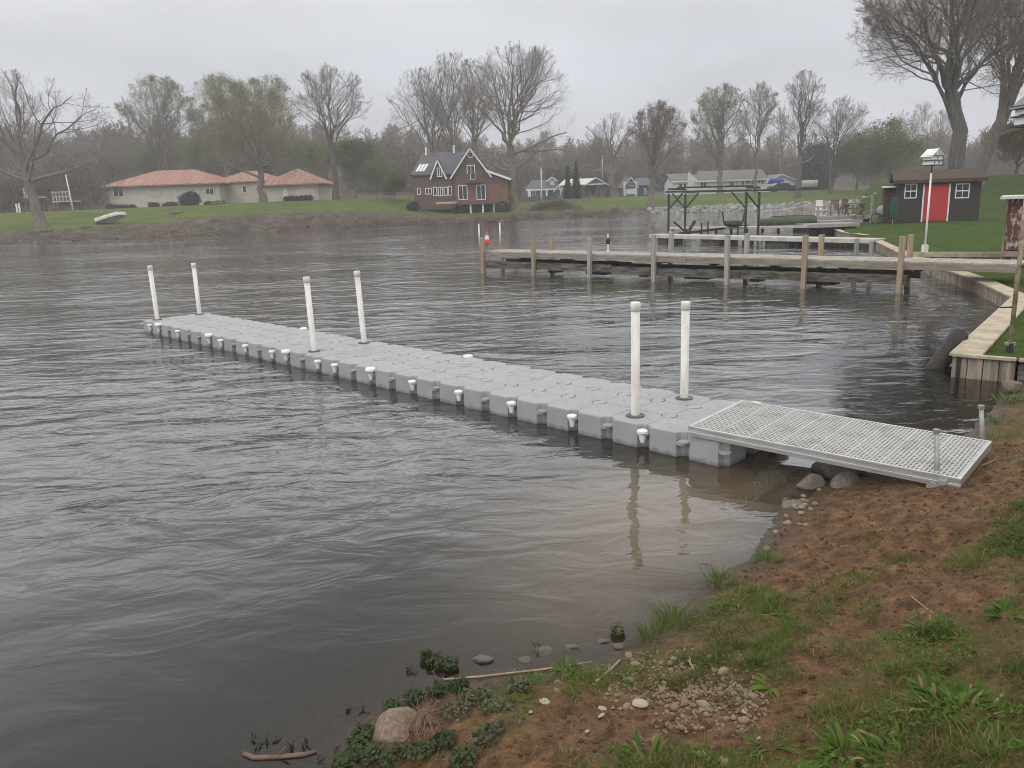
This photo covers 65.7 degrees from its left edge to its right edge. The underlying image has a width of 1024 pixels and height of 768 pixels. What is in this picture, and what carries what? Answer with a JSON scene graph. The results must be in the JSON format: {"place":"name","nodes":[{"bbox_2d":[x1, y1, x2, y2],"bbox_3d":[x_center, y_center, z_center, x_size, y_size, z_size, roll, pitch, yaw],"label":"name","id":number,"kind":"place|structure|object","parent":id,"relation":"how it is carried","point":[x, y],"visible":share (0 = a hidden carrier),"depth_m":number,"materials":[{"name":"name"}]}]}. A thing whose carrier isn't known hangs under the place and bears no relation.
{"place":"outdoors","nodes":[
{"label":"outdoors","id":0,"kind":"place"},
{"bbox_2d":[0,207,1018,767],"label":"lake water","id":1,"kind":"structure","parent":0,"point":[204,551],"depth_m":9.05,"materials":[{"name":"liquid"}]},
{"bbox_2d":[242,746,316,759],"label":"floating branch","id":2,"kind":"object","parent":1,"relation":"on","point":[279,756],"visible":1,"depth_m":4.00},
{"bbox_2d":[419,648,458,673],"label":"cress clump","id":3,"kind":"object","parent":1,"relation":"in","point":[427,655],"visible":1,"depth_m":4.74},
{"bbox_2d":[140,313,789,465],"bbox_3d":[-2.665,-0.392,13.627,15.095,0.428,1.702,11,18,44],"label":"floating dock","id":4,"kind":"object","parent":1,"relation":"on","point":[595,408],"visible":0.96,"depth_m":10.90,"materials":[{"name":"plastic"}]},
{"bbox_2d":[147,265,161,319],"bbox_3d":[-8.181,-1.719,18.218,0.210,1.991,0.210,-2,13,0],"label":"dock post","id":5,"kind":"object","parent":4,"relation":"attached to","point":[153,290],"visible":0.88,"depth_m":18.11,"materials":[{"name":"white plastic"}]},
{"bbox_2d":[191,263,203,314],"bbox_3d":[-7.478,-1.895,18.907,0.210,1.969,0.210,-2,13,0],"label":"dock post","id":6,"kind":"object","parent":4,"relation":"attached to","point":[196,288],"visible":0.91,"depth_m":18.79,"materials":[{"name":"white plastic"}]},
{"bbox_2d":[303,277,320,351],"bbox_3d":[-3.408,-0.818,13.574,0.210,2.029,0.210,-2,13,0],"label":"dock post","id":7,"kind":"object","parent":4,"relation":"attached to","point":[306,281],"visible":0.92,"depth_m":13.47,"materials":[{"name":"white plastic"}]},
{"bbox_2d":[354,271,369,343],"bbox_3d":[-2.670,-1.002,14.225,0.210,2.044,0.210,-2,13,0],"label":"dock post","id":8,"kind":"object","parent":4,"relation":"attached to","point":[360,307],"visible":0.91,"depth_m":14.13,"materials":[{"name":"white plastic"}]},
{"bbox_2d":[626,302,644,417],"bbox_3d":[1.386,0.096,8.912,0.210,2.045,0.210,-2,13,0],"label":"dock post","id":9,"kind":"object","parent":4,"relation":"attached to","point":[635,308],"visible":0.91,"depth_m":8.79,"materials":[{"name":"white plastic"}]},
{"bbox_2d":[675,301,692,399],"bbox_3d":[2.091,-0.037,9.611,0.210,1.937,0.210,-2,13,0],"label":"dock post","id":10,"kind":"object","parent":4,"relation":"attached to","point":[685,328],"visible":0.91,"depth_m":9.49,"materials":[{"name":"white plastic"}]},
{"bbox_2d":[670,225,806,231],"bbox_3d":[14.964,-10.015,53.026,9.190,1.010,0.900,6,15,30],"label":"dock","id":11,"kind":"object","parent":1,"relation":"in","point":[761,227],"visible":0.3,"depth_m":52.09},
{"bbox_2d":[673,209,748,233],"bbox_3d":[13.635,-10.735,51.674,7.754,1.599,1.678,-12,16,-36],"label":"boat cradle","id":12,"kind":"object","parent":11,"relation":"on","point":[731,223],"visible":0.9,"depth_m":51.62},
{"bbox_2d":[666,185,819,234],"bbox_3d":[13.704,-10.046,48.215,9.023,4.051,3.056,5,15,27],"label":"boat lift","id":13,"kind":"object","parent":1,"relation":"in","point":[746,190],"visible":0.91,"depth_m":48.34,"materials":[{"name":"green paint"}]},
{"bbox_2d":[759,215,816,225],"bbox_3d":[16.489,-9.838,47.645,3.338,0.551,1.400,-3,13,-5],"label":"rowing boat","id":14,"kind":"object","parent":13,"relation":"on","point":[784,220],"visible":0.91,"depth_m":47.17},
{"bbox_2d":[480,231,1023,293],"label":"wooden pier","id":15,"kind":"structure","parent":1,"relation":"in","point":[908,267],"depth_m":23.27,"materials":[{"name":"wood"}]},
{"bbox_2d":[649,234,885,246],"bbox_3d":[12.154,-7.043,39.896,1.045,0.825,12.940,-12,17,-37],"label":"dock","id":16,"kind":"object","parent":1,"relation":"in","point":[789,241],"visible":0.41,"depth_m":38.97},
{"bbox_2d":[795,222,859,236],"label":"deck platform","id":17,"kind":"structure","parent":1,"relation":"in","point":[818,229],"depth_m":45.09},
{"bbox_2d":[794,214,874,229],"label":"deck platform","id":18,"kind":"structure","parent":1,"relation":"in","point":[837,216],"depth_m":52.02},
{"bbox_2d":[925,329,967,368],"bbox_3d":[6.603,-0.399,12.135,1.040,0.814,0.274,-11,16,-34],"label":"leaning pile","id":19,"kind":"object","parent":1,"relation":"in","point":[940,358],"visible":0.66,"depth_m":12.07,"materials":[{"name":"grey wood"}]},
{"bbox_2d":[0,163,1023,380],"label":"shore ground","id":20,"kind":"structure","parent":0,"point":[347,207],"depth_m":99.65,"materials":[{"name":"plant"}]},
{"bbox_2d":[0,68,112,226],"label":"bare tree","id":21,"kind":"object","parent":20,"relation":"on","point":[29,179],"visible":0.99,"depth_m":85.16,"materials":[{"name":"grey plant"}]},
{"bbox_2d":[51,191,81,210],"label":"play deck","id":22,"kind":"structure","parent":20,"relation":"on","point":[63,205],"depth_m":107.15,"materials":[{"name":"grey wood"}]},
{"bbox_2d":[94,211,126,223],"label":"rowing boat","id":23,"kind":"object","parent":20,"relation":"on","point":[112,217],"visible":0.91,"depth_m":88.99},
{"bbox_2d":[0,210,277,243],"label":"shore litter","id":24,"kind":"object","parent":20,"relation":"on","point":[54,235],"visible":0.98,"depth_m":83.06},
{"bbox_2d":[117,138,188,175],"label":"leafing tree","id":25,"kind":"object","parent":20,"relation":"on","point":[141,157],"visible":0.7,"depth_m":152.19,"materials":[{"name":"green plant"}]},
{"bbox_2d":[113,73,201,169],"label":"bare tree","id":26,"kind":"object","parent":20,"relation":"on","point":[171,87],"visible":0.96,"depth_m":137.67,"materials":[{"name":"grey plant"}]},
{"bbox_2d":[177,191,202,205],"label":"round shrub","id":27,"kind":"object","parent":20,"relation":"on","point":[188,198],"visible":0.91,"depth_m":116.83,"materials":[{"name":"green plant"}]},
{"bbox_2d":[174,131,244,174],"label":"leafing tree","id":28,"kind":"object","parent":20,"relation":"on","point":[197,147],"visible":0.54,"depth_m":150.92,"materials":[{"name":"green plant"}]},
{"bbox_2d":[99,169,332,207],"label":"ranch house","id":29,"kind":"structure","parent":20,"relation":"on","point":[159,187],"depth_m":123.02,"materials":[{"name":"tile"}]},
{"bbox_2d":[180,71,260,176],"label":"budding tree","id":30,"kind":"object","parent":20,"relation":"on","point":[218,85],"visible":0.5,"depth_m":136.24,"materials":[{"name":"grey plant"}]},
{"bbox_2d":[193,77,318,201],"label":"budding tree","id":31,"kind":"object","parent":20,"relation":"on","point":[256,138],"visible":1,"depth_m":106.44,"materials":[{"name":"green plant"}]},
{"bbox_2d":[239,73,301,175],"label":"bare tree","id":32,"kind":"object","parent":20,"relation":"on","point":[251,82],"visible":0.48,"depth_m":141.17,"materials":[{"name":"grey plant"}]},
{"bbox_2d":[269,136,330,175],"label":"leafing tree","id":33,"kind":"object","parent":20,"relation":"on","point":[313,148],"visible":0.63,"depth_m":142.59,"materials":[{"name":"green plant"}]},
{"bbox_2d":[3,208,644,243],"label":"shore stones","id":34,"kind":"object","parent":20,"relation":"on","point":[200,233],"visible":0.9,"depth_m":84.67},
{"bbox_2d":[289,64,373,199],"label":"bare tree","id":35,"kind":"object","parent":20,"relation":"on","point":[335,188],"visible":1,"depth_m":116.99,"materials":[{"name":"grey plant"}]},
{"bbox_2d":[320,132,381,198],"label":"leafing tree","id":36,"kind":"object","parent":20,"relation":"on","point":[360,148],"visible":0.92,"depth_m":121.94,"materials":[{"name":"green plant"}]},
{"bbox_2d":[357,154,390,198],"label":"leafing tree","id":37,"kind":"object","parent":20,"relation":"on","point":[378,171],"visible":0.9,"depth_m":115.00,"materials":[{"name":"green plant"}]},
{"bbox_2d":[379,169,408,200],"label":"leafing tree","id":38,"kind":"object","parent":20,"relation":"on","point":[394,180],"visible":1,"depth_m":111.46,"materials":[{"name":"green plant"}]},
{"bbox_2d":[385,66,474,157],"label":"bare tree","id":39,"kind":"object","parent":20,"relation":"on","point":[424,128],"visible":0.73,"depth_m":142.74,"materials":[{"name":"grey plant"}]},
{"bbox_2d":[411,50,486,151],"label":"bare tree","id":40,"kind":"object","parent":20,"relation":"on","point":[446,121],"visible":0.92,"depth_m":138.77,"materials":[{"name":"grey plant"}]},
{"bbox_2d":[273,204,628,229],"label":"bank scrub","id":41,"kind":"object","parent":20,"relation":"on","point":[508,217],"visible":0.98,"depth_m":96.75,"materials":[{"name":"plant"}]},
{"bbox_2d":[410,145,510,212],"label":"lake house","id":42,"kind":"structure","parent":20,"relation":"on","point":[467,181],"depth_m":105.19,"materials":[{"name":"brown"}]},
{"bbox_2d":[444,57,507,156],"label":"bare tree","id":43,"kind":"object","parent":20,"relation":"on","point":[476,134],"visible":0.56,"depth_m":143.82,"materials":[{"name":"grey plant"}]},
{"bbox_2d":[0,107,1023,211],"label":"distant woods","id":44,"kind":"object","parent":20,"relation":"on","point":[107,150],"visible":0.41,"depth_m":172.61,"materials":[{"name":"plant"}]},
{"bbox_2d":[459,41,575,211],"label":"bare tree","id":45,"kind":"object","parent":20,"relation":"on","point":[511,167],"visible":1,"depth_m":103.95,"materials":[{"name":"grey plant"}]},
{"bbox_2d":[525,177,562,202],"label":"cottage","id":46,"kind":"structure","parent":20,"relation":"on","point":[533,188],"depth_m":146.07,"materials":[{"name":"blue"}]},
{"bbox_2d":[527,190,583,210],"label":"brush pile","id":47,"kind":"object","parent":20,"relation":"on","point":[561,204],"visible":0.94,"depth_m":110.30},
{"bbox_2d":[551,163,574,193],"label":"leafing tree","id":48,"kind":"object","parent":20,"relation":"on","point":[560,174],"visible":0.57,"depth_m":158.45,"materials":[{"name":"green plant"}]},
{"bbox_2d":[571,161,581,198],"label":"arborvitae","id":49,"kind":"object","parent":20,"relation":"on","point":[576,193],"visible":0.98,"depth_m":132.61,"materials":[{"name":"green plant"}]},
{"bbox_2d":[558,177,608,198],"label":"pavilion","id":50,"kind":"structure","parent":20,"relation":"on","point":[595,181],"depth_m":136.50,"materials":[{"name":"white"}]},
{"bbox_2d":[583,112,640,197],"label":"pruned tree","id":51,"kind":"object","parent":20,"relation":"on","point":[611,173],"visible":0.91,"depth_m":136.68,"materials":[{"name":"grey plant"}]},
{"bbox_2d":[617,176,655,196],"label":"garage","id":52,"kind":"structure","parent":20,"relation":"on","point":[628,187],"depth_m":146.73,"materials":[{"name":"blue"}]},
{"bbox_2d":[626,99,695,206],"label":"bare tree","id":53,"kind":"object","parent":20,"relation":"on","point":[658,133],"visible":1,"depth_m":111.49,"materials":[{"name":"brown plant"}]},
{"bbox_2d":[662,167,769,194],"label":"bungalow","id":54,"kind":"object","parent":20,"relation":"on","point":[694,177],"visible":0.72,"depth_m":140.86,"materials":[{"name":"grey"}]},
{"bbox_2d":[688,82,751,193],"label":"bare tree","id":55,"kind":"object","parent":20,"relation":"on","point":[718,118],"visible":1,"depth_m":129.27,"materials":[{"name":"grey plant"}]},
{"bbox_2d":[646,199,860,213],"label":"riprap","id":56,"kind":"object","parent":20,"relation":"on","point":[724,207],"visible":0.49,"depth_m":109.44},
{"bbox_2d":[736,81,784,191],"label":"bare tree","id":57,"kind":"object","parent":20,"relation":"on","point":[758,132],"visible":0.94,"depth_m":131.70,"materials":[{"name":"grey plant"}]},
{"bbox_2d":[766,107,795,173],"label":"bare tree","id":58,"kind":"object","parent":20,"relation":"on","point":[783,130],"visible":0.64,"depth_m":172.45,"materials":[{"name":"grey plant"}]},
{"bbox_2d":[769,70,829,197],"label":"bare tree","id":59,"kind":"object","parent":20,"relation":"on","point":[808,108],"visible":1,"depth_m":118.33,"materials":[{"name":"grey plant"}]},
{"bbox_2d":[796,140,837,190],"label":"dark conifer","id":60,"kind":"object","parent":20,"relation":"on","point":[816,167],"visible":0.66,"depth_m":145.62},
{"bbox_2d":[810,96,878,193],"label":"bare tree","id":61,"kind":"object","parent":20,"relation":"on","point":[836,134],"visible":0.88,"depth_m":121.92,"materials":[{"name":"grey plant"}]},
{"bbox_2d":[822,130,887,190],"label":"willow tree","id":62,"kind":"object","parent":20,"relation":"on","point":[842,163],"visible":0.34,"depth_m":127.25,"materials":[{"name":"green plant"}]},
{"bbox_2d":[843,111,935,181],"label":"willow tree","id":63,"kind":"object","parent":20,"relation":"on","point":[887,153],"visible":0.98,"depth_m":116.19,"materials":[{"name":"green plant"}]},
{"bbox_2d":[908,101,939,156],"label":"bare tree","id":64,"kind":"object","parent":20,"relation":"on","point":[924,114],"visible":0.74,"depth_m":181.39,"materials":[{"name":"grey plant"}]},
{"bbox_2d":[924,109,951,169],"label":"bare tree","id":65,"kind":"object","parent":20,"relation":"on","point":[941,122],"visible":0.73,"depth_m":163.05,"materials":[{"name":"grey plant"}]},
{"bbox_2d":[0,0,1023,173],"label":"sky","id":66,"kind":"structure","parent":0,"point":[618,56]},
{"bbox_2d":[183,382,1023,767],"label":"bank ground","id":67,"kind":"structure","parent":0,"point":[373,678],"depth_m":4.82,"materials":[{"name":"soil"}]},
{"bbox_2d":[338,720,386,767],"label":"cress clump","id":68,"kind":"object","parent":67,"relation":"on","point":[355,739],"visible":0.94,"depth_m":3.95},
{"bbox_2d":[372,706,419,743],"bbox_3d":[-0.600,1.806,4.118,0.280,0.214,0.256,7,16,33],"label":"boulder","id":69,"kind":"object","parent":67,"relation":"on","point":[387,720],"visible":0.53,"depth_m":4.06,"materials":[{"name":"stone"}]},
{"bbox_2d":[330,728,479,767],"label":"cress clump","id":70,"kind":"object","parent":67,"relation":"on","point":[429,748],"visible":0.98,"depth_m":3.81,"materials":[{"name":"plant"}]},
{"bbox_2d":[385,681,454,739],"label":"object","id":71,"kind":"object","parent":67,"relation":"on","point":[423,716],"visible":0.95,"depth_m":4.08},
{"bbox_2d":[381,675,469,710],"bbox_3d":[-0.479,1.734,4.409,0.508,0.127,0.159,-7,14,-19],"label":"cress clump","id":72,"kind":"object","parent":67,"relation":"on","point":[435,688],"visible":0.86,"depth_m":4.40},
{"bbox_2d":[435,676,530,747],"bbox_3d":[-0.180,1.672,4.103,0.435,0.241,0.707,2,14,15],"label":"cress clump","id":73,"kind":"object","parent":67,"relation":"on","point":[486,701],"visible":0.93,"depth_m":4.11,"materials":[{"name":"plant"}]},
{"bbox_2d":[443,661,591,679],"bbox_3d":[0.041,1.673,4.621,0.879,0.033,0.044,-4,13,-7],"label":"reed stalk","id":74,"kind":"object","parent":67,"relation":"on","point":[507,673],"visible":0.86,"depth_m":4.61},
{"bbox_2d":[615,729,680,763],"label":"weed plant","id":75,"kind":"object","parent":67,"relation":"on","point":[656,739],"visible":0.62,"depth_m":3.42,"materials":[{"name":"green plant"}]},
{"bbox_2d":[627,609,677,647],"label":"grass tuft","id":76,"kind":"object","parent":67,"relation":"on","point":[657,629],"visible":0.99,"depth_m":4.96,"materials":[{"name":"plant"}]},
{"bbox_2d":[641,591,704,633],"bbox_3d":[1.049,1.470,5.083,0.515,0.196,0.532,-2,13,0],"label":"grass tuft","id":77,"kind":"object","parent":67,"relation":"on","point":[677,613],"visible":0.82,"depth_m":5.14,"materials":[{"name":"plant"}]},
{"bbox_2d":[592,648,768,733],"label":"gravel","id":78,"kind":"structure","parent":67,"relation":"on","point":[698,711],"depth_m":4.08,"materials":[{"name":"gravel"}]},
{"bbox_2d":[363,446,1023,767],"bbox_3d":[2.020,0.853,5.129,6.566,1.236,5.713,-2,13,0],"label":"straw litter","id":79,"kind":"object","parent":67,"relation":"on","point":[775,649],"visible":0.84,"depth_m":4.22,"materials":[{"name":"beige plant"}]},
{"bbox_2d":[399,497,1023,767],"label":"leafy cover","id":80,"kind":"object","parent":67,"relation":"on","point":[889,717],"visible":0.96,"depth_m":3.89,"materials":[{"name":"green plant"}]},
{"bbox_2d":[695,553,746,589],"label":"grass tuft","id":81,"kind":"object","parent":67,"relation":"on","point":[718,575],"visible":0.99,"depth_m":5.63,"materials":[{"name":"plant"}]},
{"bbox_2d":[739,540,793,565],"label":"grass tuft","id":82,"kind":"object","parent":67,"relation":"on","point":[763,555],"visible":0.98,"depth_m":5.89,"materials":[{"name":"plant"}]},
{"bbox_2d":[739,718,800,762],"bbox_3d":[1.084,1.530,3.338,0.272,0.120,0.273,9,17,39],"label":"weed plant","id":83,"kind":"object","parent":67,"relation":"on","point":[749,738],"visible":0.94,"depth_m":3.35,"materials":[{"name":"green plant"}]},
{"bbox_2d":[796,473,826,490],"bbox_3d":[2.794,0.943,7.408,0.265,0.197,0.225,4,15,26],"label":"rock","id":84,"kind":"object","parent":67,"relation":"on","point":[811,481],"visible":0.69,"depth_m":7.36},
{"bbox_2d":[811,461,860,478],"bbox_3d":[3.166,0.885,7.716,0.444,0.374,0.338,-2,13,0],"label":"rock","id":85,"kind":"object","parent":67,"relation":"on","point":[827,471],"visible":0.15,"depth_m":7.59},
{"bbox_2d":[688,400,991,488],"bbox_3d":[3.143,0.558,7.778,2.493,0.150,1.296,11,18,39],"label":"gangway","id":86,"kind":"object","parent":67,"relation":"on","point":[737,418],"visible":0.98,"depth_m":7.56,"materials":[{"name":"metal"}]},
{"bbox_2d":[804,718,884,764],"bbox_3d":[1.369,1.482,3.207,0.358,0.126,0.354,4,14,23],"label":"weed plant","id":87,"kind":"object","parent":67,"relation":"on","point":[833,740],"visible":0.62,"depth_m":3.24,"materials":[{"name":"green plant"}]},
{"bbox_2d":[830,471,860,487],"bbox_3d":[3.078,0.954,7.335,0.322,0.235,0.248,-9,29,-28],"label":"rock","id":88,"kind":"object","parent":67,"relation":"on","point":[843,479],"visible":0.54,"depth_m":7.28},
{"bbox_2d":[827,633,882,673],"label":"grass tuft","id":89,"kind":"object","parent":67,"relation":"on","point":[839,642],"visible":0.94,"depth_m":4.16,"materials":[{"name":"plant"}]},
{"bbox_2d":[848,717,941,767],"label":"weed plant","id":90,"kind":"object","parent":67,"relation":"on","point":[871,740],"visible":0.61,"depth_m":3.14,"materials":[{"name":"green plant"}]},
{"bbox_2d":[932,428,939,473],"bbox_3d":[3.603,0.756,6.757,0.088,0.780,0.057,2,14,18],"label":"pipe stake","id":91,"kind":"object","parent":67,"relation":"on","point":[936,431],"visible":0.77,"depth_m":6.69,"materials":[{"name":"metal"}]},
{"bbox_2d":[889,658,1011,739],"bbox_3d":[1.846,1.341,3.317,0.543,0.168,0.517,-2,13,0],"label":"weed plant","id":92,"kind":"object","parent":67,"relation":"on","point":[929,689],"visible":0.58,"depth_m":3.39,"materials":[{"name":"green plant"}]},
{"bbox_2d":[932,711,1023,767],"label":"grass tuft","id":93,"kind":"object","parent":67,"relation":"on","point":[1010,740],"visible":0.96,"depth_m":2.98,"materials":[{"name":"plant"}]},
{"bbox_2d":[942,541,1020,576],"bbox_3d":[2.936,1.085,4.889,0.479,0.113,0.517,10,18,42],"label":"grass tuft","id":94,"kind":"object","parent":67,"relation":"on","point":[989,555],"visible":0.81,"depth_m":4.99,"materials":[{"name":"plant"}]},
{"bbox_2d":[981,598,1023,620],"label":"weed plant","id":95,"kind":"object","parent":67,"relation":"on","point":[992,613],"visible":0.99,"depth_m":4.15,"materials":[{"name":"green plant"}]},
{"bbox_2d":[1001,380,1022,393],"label":"rock","id":96,"kind":"object","parent":67,"relation":"on","point":[1008,386],"visible":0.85,"depth_m":10.29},
{"bbox_2d":[431,393,1023,767],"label":"bank grass","id":97,"kind":"structure","parent":0,"point":[682,761],"depth_m":3.92,"materials":[{"name":"plant"}]},
{"bbox_2d":[844,174,1023,360],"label":"lawn ground","id":98,"kind":"structure","parent":0,"point":[983,232],"depth_m":38.97,"materials":[{"name":"green plant"}]},
{"bbox_2d":[811,229,906,256],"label":"seawall","id":99,"kind":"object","parent":98,"relation":"on","point":[886,248],"visible":0.36,"depth_m":35.57,"materials":[{"name":"brown wood"}]},
{"bbox_2d":[920,148,944,251],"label":"bird house","id":100,"kind":"structure","parent":98,"relation":"on","point":[932,157],"depth_m":26.80,"materials":[{"name":"white paint"}]},
{"bbox_2d":[879,168,987,222],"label":"garden shed","id":101,"kind":"structure","parent":98,"relation":"on","point":[955,194],"depth_m":46.49,"materials":[{"name":"brown"}]},
{"bbox_2d":[923,184,948,220],"bbox_3d":[24.835,-10.618,46.448,1.205,2.059,0.135,3,14,21],"label":"door","id":102,"kind":"structure","parent":101,"relation":"in","point":[939,193],"depth_m":46.44,"materials":[{"name":"red paint"}]},
{"bbox_2d":[845,0,1023,168],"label":"maple tree","id":103,"kind":"object","parent":98,"relation":"on","point":[951,75],"visible":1,"depth_m":57.01,"materials":[{"name":"brown plant"}]},
{"bbox_2d":[913,252,1000,257],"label":"edging beam","id":104,"kind":"structure","parent":98,"relation":"on","point":[956,254],"depth_m":25.88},
{"bbox_2d":[905,253,1023,389],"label":"seawall","id":105,"kind":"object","parent":98,"relation":"on","point":[973,365],"visible":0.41,"depth_m":12.05,"materials":[{"name":"brown wood"}]},
{"bbox_2d":[943,0,1023,185],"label":"cottonwood tree","id":106,"kind":"object","parent":98,"relation":"on","point":[997,128],"visible":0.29,"depth_m":63.63,"materials":[{"name":"brown plant"}]},
{"bbox_2d":[975,119,1023,174],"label":"budding bush tree","id":107,"kind":"object","parent":98,"relation":"on","point":[1012,142],"visible":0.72,"depth_m":71.36,"materials":[{"name":"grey plant"}]},
{"bbox_2d":[992,96,1023,352],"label":"bird house","id":108,"kind":"structure","parent":98,"relation":"on","point":[1018,107],"depth_m":11.12,"materials":[{"name":"wood"}]},
{"bbox_2d":[1000,195,1023,259],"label":"boat shed","id":109,"kind":"object","parent":98,"relation":"on","point":[1011,231],"visible":0.79,"depth_m":22.80,"materials":[{"name":"red paint"}]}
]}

